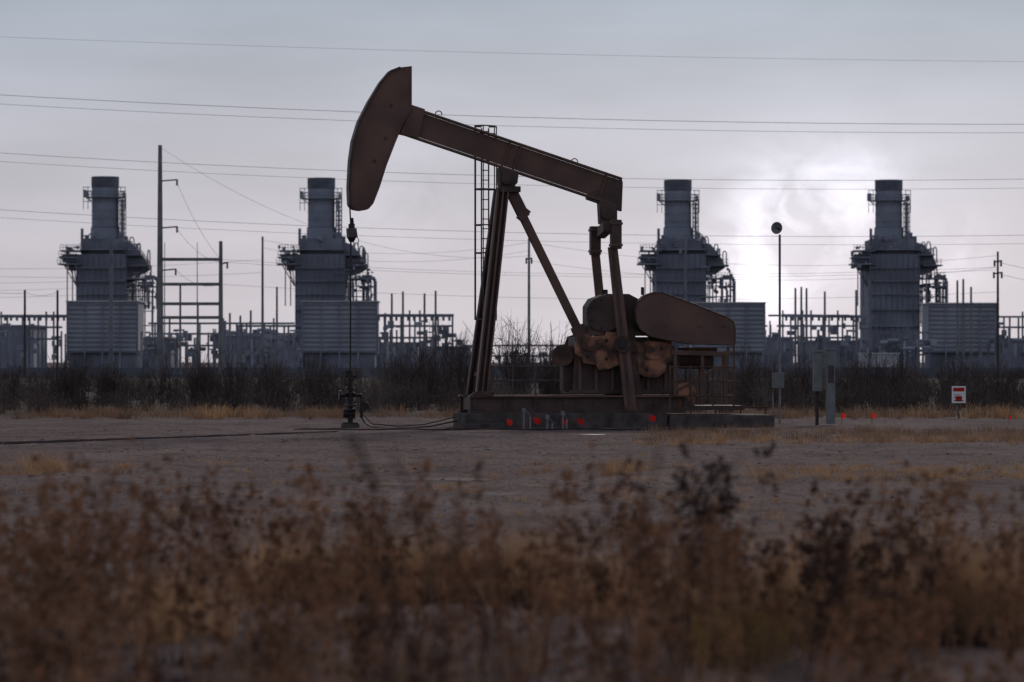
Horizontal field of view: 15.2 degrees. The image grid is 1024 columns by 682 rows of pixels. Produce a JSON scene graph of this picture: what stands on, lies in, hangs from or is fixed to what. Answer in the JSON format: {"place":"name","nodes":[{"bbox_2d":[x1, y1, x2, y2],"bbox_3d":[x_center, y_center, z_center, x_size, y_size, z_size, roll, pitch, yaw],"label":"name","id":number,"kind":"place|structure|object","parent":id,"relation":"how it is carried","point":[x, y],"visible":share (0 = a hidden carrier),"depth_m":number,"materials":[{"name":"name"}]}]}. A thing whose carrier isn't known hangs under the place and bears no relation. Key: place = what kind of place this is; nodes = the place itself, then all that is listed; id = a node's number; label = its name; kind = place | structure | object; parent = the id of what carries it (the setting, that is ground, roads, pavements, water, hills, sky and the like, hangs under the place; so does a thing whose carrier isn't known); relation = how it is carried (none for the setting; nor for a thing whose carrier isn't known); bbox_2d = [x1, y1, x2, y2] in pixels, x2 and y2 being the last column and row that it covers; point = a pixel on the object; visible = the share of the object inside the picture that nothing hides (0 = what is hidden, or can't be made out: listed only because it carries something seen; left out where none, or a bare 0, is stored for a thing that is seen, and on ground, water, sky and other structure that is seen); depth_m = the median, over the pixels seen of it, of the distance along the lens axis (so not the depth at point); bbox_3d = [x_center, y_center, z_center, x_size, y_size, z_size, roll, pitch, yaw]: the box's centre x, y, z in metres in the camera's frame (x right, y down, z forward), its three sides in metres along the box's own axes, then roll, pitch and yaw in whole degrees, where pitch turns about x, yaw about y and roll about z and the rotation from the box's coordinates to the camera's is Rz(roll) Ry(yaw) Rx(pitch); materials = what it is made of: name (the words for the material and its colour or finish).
{"place":"outdoors","nodes":[
{"label":"outdoors","id":0,"kind":"place"},
{"bbox_2d":[2,325,44,367],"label":"industrial building","id":1,"kind":"structure","parent":0,"point":[18,352],"depth_m":800.01,"materials":[{"name":"metal"}]},
{"bbox_2d":[66,301,145,367],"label":"air intake building","id":2,"kind":"structure","parent":0,"point":[87,326],"depth_m":840.02,"materials":[{"name":"metal"}]},
{"bbox_2d":[142,337,178,367],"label":"industrial building","id":3,"kind":"structure","parent":0,"point":[145,356],"depth_m":860.00,"materials":[{"name":"metal"}]},
{"bbox_2d":[226,335,301,367],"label":"industrial building","id":4,"kind":"structure","parent":0,"point":[254,353],"depth_m":880.00,"materials":[{"name":"metal"}]},
{"bbox_2d":[301,301,379,367],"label":"air intake building","id":5,"kind":"structure","parent":0,"point":[326,326],"depth_m":840.02,"materials":[{"name":"metal"}]},
{"bbox_2d":[384,313,386,366],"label":"substation post","id":6,"kind":"object","parent":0,"point":[385,349],"visible":0.66,"depth_m":739.82,"materials":[{"name":"grey metal"}]},
{"bbox_2d":[390,294,392,366],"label":"substation post","id":7,"kind":"object","parent":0,"point":[391,326],"visible":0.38,"depth_m":739.83,"materials":[{"name":"grey metal"}]},
{"bbox_2d":[381,342,418,366],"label":"industrial building","id":8,"kind":"structure","parent":0,"point":[394,346],"depth_m":869.99,"materials":[{"name":"metal"}]},
{"bbox_2d":[402,291,403,364],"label":"substation post","id":9,"kind":"object","parent":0,"point":[403,326],"visible":0.66,"depth_m":739.82,"materials":[{"name":"grey metal"}]},
{"bbox_2d":[423,293,425,359],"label":"substation post","id":10,"kind":"object","parent":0,"point":[424,321],"visible":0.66,"depth_m":739.88,"materials":[{"name":"grey metal"}]},
{"bbox_2d":[434,291,436,367],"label":"substation post","id":11,"kind":"object","parent":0,"point":[435,321],"visible":0.66,"depth_m":739.87,"materials":[{"name":"grey metal"}]},
{"bbox_2d":[427,346,471,367],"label":"industrial building","id":12,"kind":"structure","parent":0,"point":[449,348],"depth_m":900.00,"materials":[{"name":"metal"}]},
{"bbox_2d":[0,362,1023,681],"bbox_3d":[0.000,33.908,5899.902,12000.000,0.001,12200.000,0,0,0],"label":"ground","id":13,"kind":"structure","parent":0,"point":[414,448],"depth_m":57.79,"materials":[{"name":"brown soil"}]},
{"bbox_2d":[0,431,336,444],"bbox_3d":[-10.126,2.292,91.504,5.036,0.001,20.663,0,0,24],"label":"flowline pipe","id":14,"kind":"structure","parent":13,"relation":"on","point":[25,442],"depth_m":89.93,"materials":[{"name":"black steel"},{"name":"rubber"}]},
{"bbox_2d":[365,483,412,484],"bbox_3d":[-1.819,2.104,56.543,0.877,0.001,0.710,0,0,-44],"label":"pale patch","id":15,"kind":"object","parent":13,"relation":"on","point":[391,483],"visible":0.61,"depth_m":56.72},
{"bbox_2d":[338,370,456,427],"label":"wellhead","id":16,"kind":"object","parent":13,"relation":"on","point":[349,412],"visible":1,"depth_m":105.22,"materials":[{"name":"metal"}]},
{"bbox_2d":[408,477,497,480],"bbox_3d":[-0.840,2.116,58.761,1.321,0.001,1.485,0,0,-39],"label":"pale patch","id":17,"kind":"object","parent":13,"relation":"on","point":[466,479],"visible":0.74,"depth_m":58.65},
{"bbox_2d":[471,492,528,494],"bbox_3d":[-0.192,2.081,52.413,0.789,0.001,1.239,0,0,27],"label":"pale patch","id":18,"kind":"object","parent":13,"relation":"on","point":[491,493],"visible":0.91,"depth_m":52.41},
{"bbox_2d":[300,428,712,429],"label":"oil spill","id":19,"kind":"object","parent":13,"relation":"on","point":[484,428],"visible":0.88,"depth_m":103.21,"materials":[{"name":"black liquid"}]},
{"bbox_2d":[506,419,511,427],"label":"marker flag","id":20,"kind":"object","parent":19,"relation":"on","point":[508,422],"visible":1,"depth_m":103.47,"materials":[{"name":"fabric"}]},
{"bbox_2d":[545,415,552,428],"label":"pipe stand","id":21,"kind":"object","parent":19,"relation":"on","point":[547,417],"visible":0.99,"depth_m":102.48,"materials":[{"name":"metal"}]},
{"bbox_2d":[561,411,567,428],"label":"pipe stand","id":22,"kind":"object","parent":19,"relation":"on","point":[563,413],"visible":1,"depth_m":102.97,"materials":[{"name":"metal"}]},
{"bbox_2d":[577,418,583,427],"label":"marker flag","id":23,"kind":"object","parent":19,"relation":"on","point":[580,421],"visible":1,"depth_m":103.48,"materials":[{"name":"fabric"}]},
{"bbox_2d":[0,434,1023,681],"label":"dry weeds","id":24,"kind":"object","parent":13,"relation":"on","point":[48,558],"visible":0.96,"depth_m":21.82,"materials":[{"name":"brown plant"}]},
{"bbox_2d":[0,400,1023,419],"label":"dry grass verge","id":25,"kind":"structure","parent":13,"relation":"on","point":[268,413],"depth_m":124.56,"materials":[{"name":"brown plant"}]},
{"bbox_2d":[0,419,1023,681],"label":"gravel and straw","id":26,"kind":"structure","parent":13,"relation":"on","point":[506,521],"depth_m":50.98,"materials":[{"name":"brown plant"}]},
{"bbox_2d":[0,421,1023,562],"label":"grass tufts","id":27,"kind":"object","parent":13,"relation":"on","point":[959,437],"visible":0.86,"depth_m":64.84,"materials":[{"name":"brown plant"}]},
{"bbox_2d":[522,408,530,428],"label":"pipe stand","id":28,"kind":"object","parent":13,"relation":"on","point":[524,410],"visible":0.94,"depth_m":102.98,"materials":[{"name":"metal"}]},
{"bbox_2d":[533,417,540,428],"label":"marker flag","id":29,"kind":"object","parent":13,"relation":"on","point":[536,420],"visible":1,"depth_m":103.48,"materials":[{"name":"fabric"}]},
{"bbox_2d":[346,66,774,427],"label":"pumpjack","id":30,"kind":"object","parent":13,"relation":"on","point":[613,358],"visible":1,"depth_m":105.60,"materials":[{"name":"brown paint"}]},
{"bbox_2d":[333,417,894,681],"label":"bare stalks","id":31,"kind":"object","parent":13,"relation":"on","point":[387,579],"visible":1,"depth_m":12.00,"materials":[{"name":"brown plant"}]},
{"bbox_2d":[649,415,655,421],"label":"marker flag","id":32,"kind":"object","parent":13,"relation":"on","point":[652,418],"visible":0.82,"depth_m":103.49,"materials":[{"name":"fabric"}]},
{"bbox_2d":[690,406,767,413],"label":"pipe rail","id":33,"kind":"object","parent":13,"relation":"on","point":[764,407],"visible":0.12,"depth_m":109.97,"materials":[{"name":"grey metal"}]},
{"bbox_2d":[653,577,825,671],"bbox_3d":[1.372,1.669,23.445,1.281,0.522,2.543,0,0,0],"label":"yellow shrub","id":34,"kind":"object","parent":13,"relation":"on","point":[724,661],"visible":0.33,"depth_m":23.03,"materials":[{"name":"plant"}]},
{"bbox_2d":[771,222,783,423],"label":"antenna pole","id":35,"kind":"object","parent":13,"relation":"on","point":[777,378],"visible":0.97,"depth_m":111.97,"materials":[{"name":"metal"}]},
{"bbox_2d":[812,348,835,424],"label":"equipment cabinet","id":36,"kind":"object","parent":13,"relation":"on","point":[830,378],"visible":1,"depth_m":109.00,"materials":[{"name":"grey metal"}]},
{"bbox_2d":[952,386,965,418],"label":"warning sign","id":37,"kind":"object","parent":13,"relation":"on","point":[958,394],"visible":1,"depth_m":121.98,"materials":[{"name":"metal"}]},
{"bbox_2d":[0,499,1023,681],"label":"foreground grass","id":38,"kind":"structure","parent":0,"point":[973,576],"depth_m":24.75,"materials":[{"name":"brown plant"}]},
{"bbox_2d":[0,366,1023,416],"bbox_3d":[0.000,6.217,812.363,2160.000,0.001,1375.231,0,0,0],"label":"scrub soil","id":39,"kind":"structure","parent":0,"point":[92,394],"depth_m":158.18,"materials":[{"name":"brown soil"}]},
{"bbox_2d":[23,290,25,377],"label":"utility pole","id":40,"kind":"object","parent":39,"relation":"on","point":[24,358],"visible":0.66,"depth_m":419.90,"materials":[{"name":"brown wood"}]},
{"bbox_2d":[0,312,61,367],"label":"pipe rack","id":41,"kind":"object","parent":39,"relation":"on","point":[6,325],"visible":0.7,"depth_m":779.82,"materials":[{"name":"metal"}]},
{"bbox_2d":[56,290,58,377],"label":"utility pole","id":42,"kind":"object","parent":39,"relation":"on","point":[57,326],"visible":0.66,"depth_m":419.92,"materials":[{"name":"brown wood"}]},
{"bbox_2d":[64,334,69,367],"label":"pipe rack","id":43,"kind":"object","parent":39,"relation":"on","point":[65,351],"visible":0.03,"depth_m":899.83,"materials":[{"name":"metal"}]},
{"bbox_2d":[57,176,156,336],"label":"power plant boiler unit","id":44,"kind":"object","parent":39,"relation":"on","point":[92,258],"visible":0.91,"depth_m":891.13,"materials":[{"name":"metal"}]},
{"bbox_2d":[164,242,164,367],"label":"utility pole","id":45,"kind":"object","parent":39,"relation":"on","point":[164,306],"visible":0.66,"depth_m":699.94,"materials":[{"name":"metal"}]},
{"bbox_2d":[156,145,177,377],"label":"transmission pole","id":46,"kind":"object","parent":39,"relation":"on","point":[160,344],"visible":0.91,"depth_m":419.81,"materials":[{"name":"metal"}]},
{"bbox_2d":[0,150,1023,299],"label":"distribution lines","id":47,"kind":"object","parent":46,"relation":"attached to","point":[476,271],"visible":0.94,"depth_m":421.82,"materials":[{"name":"metal"}]},
{"bbox_2d":[162,258,218,374],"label":"dead end structure","id":48,"kind":"object","parent":39,"relation":"on","point":[180,317],"visible":0.88,"depth_m":419.87,"materials":[{"name":"metal"}]},
{"bbox_2d":[196,242,197,365],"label":"utility pole","id":49,"kind":"object","parent":39,"relation":"on","point":[197,290],"visible":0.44,"depth_m":700.00,"materials":[{"name":"metal"}]},
{"bbox_2d":[136,318,300,367],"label":"pipe rack","id":50,"kind":"object","parent":39,"relation":"on","point":[174,345],"visible":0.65,"depth_m":779.82,"materials":[{"name":"metal"}]},
{"bbox_2d":[218,241,227,377],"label":"transmission pole","id":51,"kind":"object","parent":39,"relation":"on","point":[220,330],"visible":0.83,"depth_m":419.84,"materials":[{"name":"metal"}]},
{"bbox_2d":[228,313,230,366],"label":"substation post","id":52,"kind":"object","parent":39,"relation":"on","point":[229,335],"visible":0.5,"depth_m":739.83,"materials":[{"name":"metal"}]},
{"bbox_2d":[239,316,241,365],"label":"substation post","id":53,"kind":"object","parent":39,"relation":"on","point":[240,344],"visible":0.66,"depth_m":739.82,"materials":[{"name":"metal"}]},
{"bbox_2d":[250,310,251,338],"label":"substation post","id":54,"kind":"object","parent":39,"relation":"on","point":[251,320],"visible":0.34,"depth_m":739.86,"materials":[{"name":"metal"}]},
{"bbox_2d":[224,321,300,367],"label":"pipe rack","id":55,"kind":"object","parent":39,"relation":"on","point":[253,346],"visible":0.77,"depth_m":699.82,"materials":[{"name":"metal"}]},
{"bbox_2d":[261,236,263,367],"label":"utility pole","id":56,"kind":"object","parent":39,"relation":"on","point":[262,301],"visible":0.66,"depth_m":479.92,"materials":[{"name":"metal"}]},
{"bbox_2d":[276,287,277,363],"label":"utility pole","id":57,"kind":"object","parent":39,"relation":"on","point":[276,324],"visible":0.66,"depth_m":459.90,"materials":[{"name":"metal"}]},
{"bbox_2d":[276,177,376,367],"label":"power plant boiler unit","id":58,"kind":"object","parent":39,"relation":"on","point":[319,279],"visible":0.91,"depth_m":896.11,"materials":[{"name":"metal"}]},
{"bbox_2d":[377,310,462,366],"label":"pipe rack","id":59,"kind":"object","parent":39,"relation":"on","point":[414,338],"visible":0.52,"depth_m":759.83,"materials":[{"name":"metal"}]},
{"bbox_2d":[0,314,874,320],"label":"substation busbar","id":60,"kind":"object","parent":39,"relation":"on","point":[449,316],"visible":0.96,"depth_m":739.74,"materials":[{"name":"grey metal"}]},
{"bbox_2d":[457,342,557,367],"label":"pipe rack","id":61,"kind":"object","parent":39,"relation":"on","point":[506,354],"visible":0.08,"depth_m":859.81,"materials":[{"name":"metal"}]},
{"bbox_2d":[0,350,1023,413],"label":"scrub brush","id":62,"kind":"object","parent":39,"relation":"on","point":[913,396],"visible":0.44,"depth_m":144.37,"materials":[{"name":"brown plant"}]},
{"bbox_2d":[0,312,1023,409],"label":"bare bushes","id":63,"kind":"object","parent":39,"relation":"on","point":[549,388],"visible":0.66,"depth_m":155.95,"materials":[{"name":"brown plant"}]},
{"bbox_2d":[0,366,1023,377],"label":"perimeter wall","id":64,"kind":"structure","parent":39,"relation":"on","point":[131,371],"depth_m":429.99,"materials":[{"name":"grey concrete"}]},
{"bbox_2d":[525,238,531,364],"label":"utility pole","id":65,"kind":"object","parent":39,"relation":"on","point":[528,259],"visible":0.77,"depth_m":439.91,"materials":[{"name":"metal"}]},
{"bbox_2d":[684,236,686,346],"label":"utility pole","id":66,"kind":"object","parent":39,"relation":"on","point":[685,268],"visible":0.34,"depth_m":479.92,"materials":[{"name":"metal"}]},
{"bbox_2d":[637,179,735,350],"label":"power plant boiler unit","id":67,"kind":"object","parent":39,"relation":"on","point":[677,200],"visible":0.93,"depth_m":906.13,"materials":[{"name":"metal"}]},
{"bbox_2d":[678,321,770,347],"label":"pipe rack","id":68,"kind":"object","parent":39,"relation":"on","point":[679,346],"visible":0.02,"depth_m":899.84,"materials":[{"name":"metal"}]},
{"bbox_2d":[764,310,867,367],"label":"pipe rack","id":69,"kind":"object","parent":39,"relation":"on","point":[834,330],"visible":0.77,"depth_m":789.83,"materials":[{"name":"metal"}]},
{"bbox_2d":[858,353,899,366],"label":"storage container","id":70,"kind":"object","parent":39,"relation":"on","point":[884,355],"visible":0.5,"depth_m":559.99,"materials":[{"name":"grey metal"}]},
{"bbox_2d":[848,179,947,367],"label":"power plant boiler unit","id":71,"kind":"object","parent":39,"relation":"on","point":[895,308],"visible":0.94,"depth_m":909.12,"materials":[{"name":"metal"}]},
{"bbox_2d":[861,327,936,367],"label":"pipe rack","id":72,"kind":"object","parent":39,"relation":"on","point":[903,347],"visible":0.74,"depth_m":829.81,"materials":[{"name":"metal"}]},
{"bbox_2d":[956,280,958,367],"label":"substation post","id":73,"kind":"object","parent":39,"relation":"on","point":[957,330],"visible":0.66,"depth_m":739.86,"materials":[{"name":"metal"}]},
{"bbox_2d":[962,279,964,367],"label":"substation post","id":74,"kind":"object","parent":39,"relation":"on","point":[963,344],"visible":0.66,"depth_m":739.85,"materials":[{"name":"metal"}]},
{"bbox_2d":[970,287,972,367],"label":"substation post","id":75,"kind":"object","parent":39,"relation":"on","point":[971,327],"visible":0.66,"depth_m":739.82,"materials":[{"name":"metal"}]},
{"bbox_2d":[993,252,1002,376],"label":"utility pole","id":76,"kind":"object","parent":39,"relation":"on","point":[997,331],"visible":0.91,"depth_m":419.93,"materials":[{"name":"brown wood"}]},
{"bbox_2d":[979,312,1023,367],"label":"pipe rack","id":77,"kind":"object","parent":39,"relation":"on","point":[1004,342],"visible":0.77,"depth_m":799.83,"materials":[{"name":"metal"}]},
{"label":"transmission pole","id":78,"kind":"object","parent":39,"relation":"on","visible":0},
{"bbox_2d":[0,37,1023,244],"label":"power lines","id":79,"kind":"object","parent":78,"relation":"attached to","point":[493,175],"visible":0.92,"depth_m":250.06,"materials":[{"name":"metal"}]},
{"bbox_2d":[0,0,1023,361],"label":"sky","id":80,"kind":"structure","parent":0,"point":[964,93],"materials":[{"name":"grey"}]},
{"bbox_2d":[689,302,765,367],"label":"air intake building","id":81,"kind":"structure","parent":0,"point":[748,319],"depth_m":845.02,"materials":[{"name":"metal"}]},
{"bbox_2d":[762,337,793,367],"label":"industrial building","id":82,"kind":"structure","parent":0,"point":[775,352],"depth_m":870.00,"materials":[{"name":"metal"}]},
{"bbox_2d":[794,288,796,367],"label":"substation post","id":83,"kind":"object","parent":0,"point":[795,335],"visible":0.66,"depth_m":739.85,"materials":[{"name":"grey metal"}]},
{"bbox_2d":[800,287,802,367],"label":"substation post","id":84,"kind":"object","parent":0,"point":[801,344],"visible":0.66,"depth_m":739.85,"materials":[{"name":"grey metal"}]},
{"bbox_2d":[805,288,807,367],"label":"substation post","id":85,"kind":"object","parent":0,"point":[806,323],"visible":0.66,"depth_m":739.86,"materials":[{"name":"grey metal"}]},
{"bbox_2d":[823,291,825,365],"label":"substation post","id":86,"kind":"object","parent":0,"point":[824,357],"visible":0.66,"depth_m":739.82,"materials":[{"name":"grey metal"}]},
{"bbox_2d":[799,340,867,367],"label":"industrial building","id":87,"kind":"structure","parent":0,"point":[833,342],"depth_m":880.00,"materials":[{"name":"metal"}]},
{"bbox_2d":[855,290,857,366],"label":"substation post","id":88,"kind":"object","parent":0,"point":[856,355],"visible":0.66,"depth_m":739.83,"materials":[{"name":"grey metal"}]},
{"bbox_2d":[920,303,996,367],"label":"air intake building","id":89,"kind":"structure","parent":0,"point":[939,322],"depth_m":845.03,"materials":[{"name":"metal"}]},
{"bbox_2d":[994,340,1021,367],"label":"industrial building","id":90,"kind":"structure","parent":0,"point":[1014,353],"depth_m":869.99,"materials":[{"name":"metal"}]}
]}

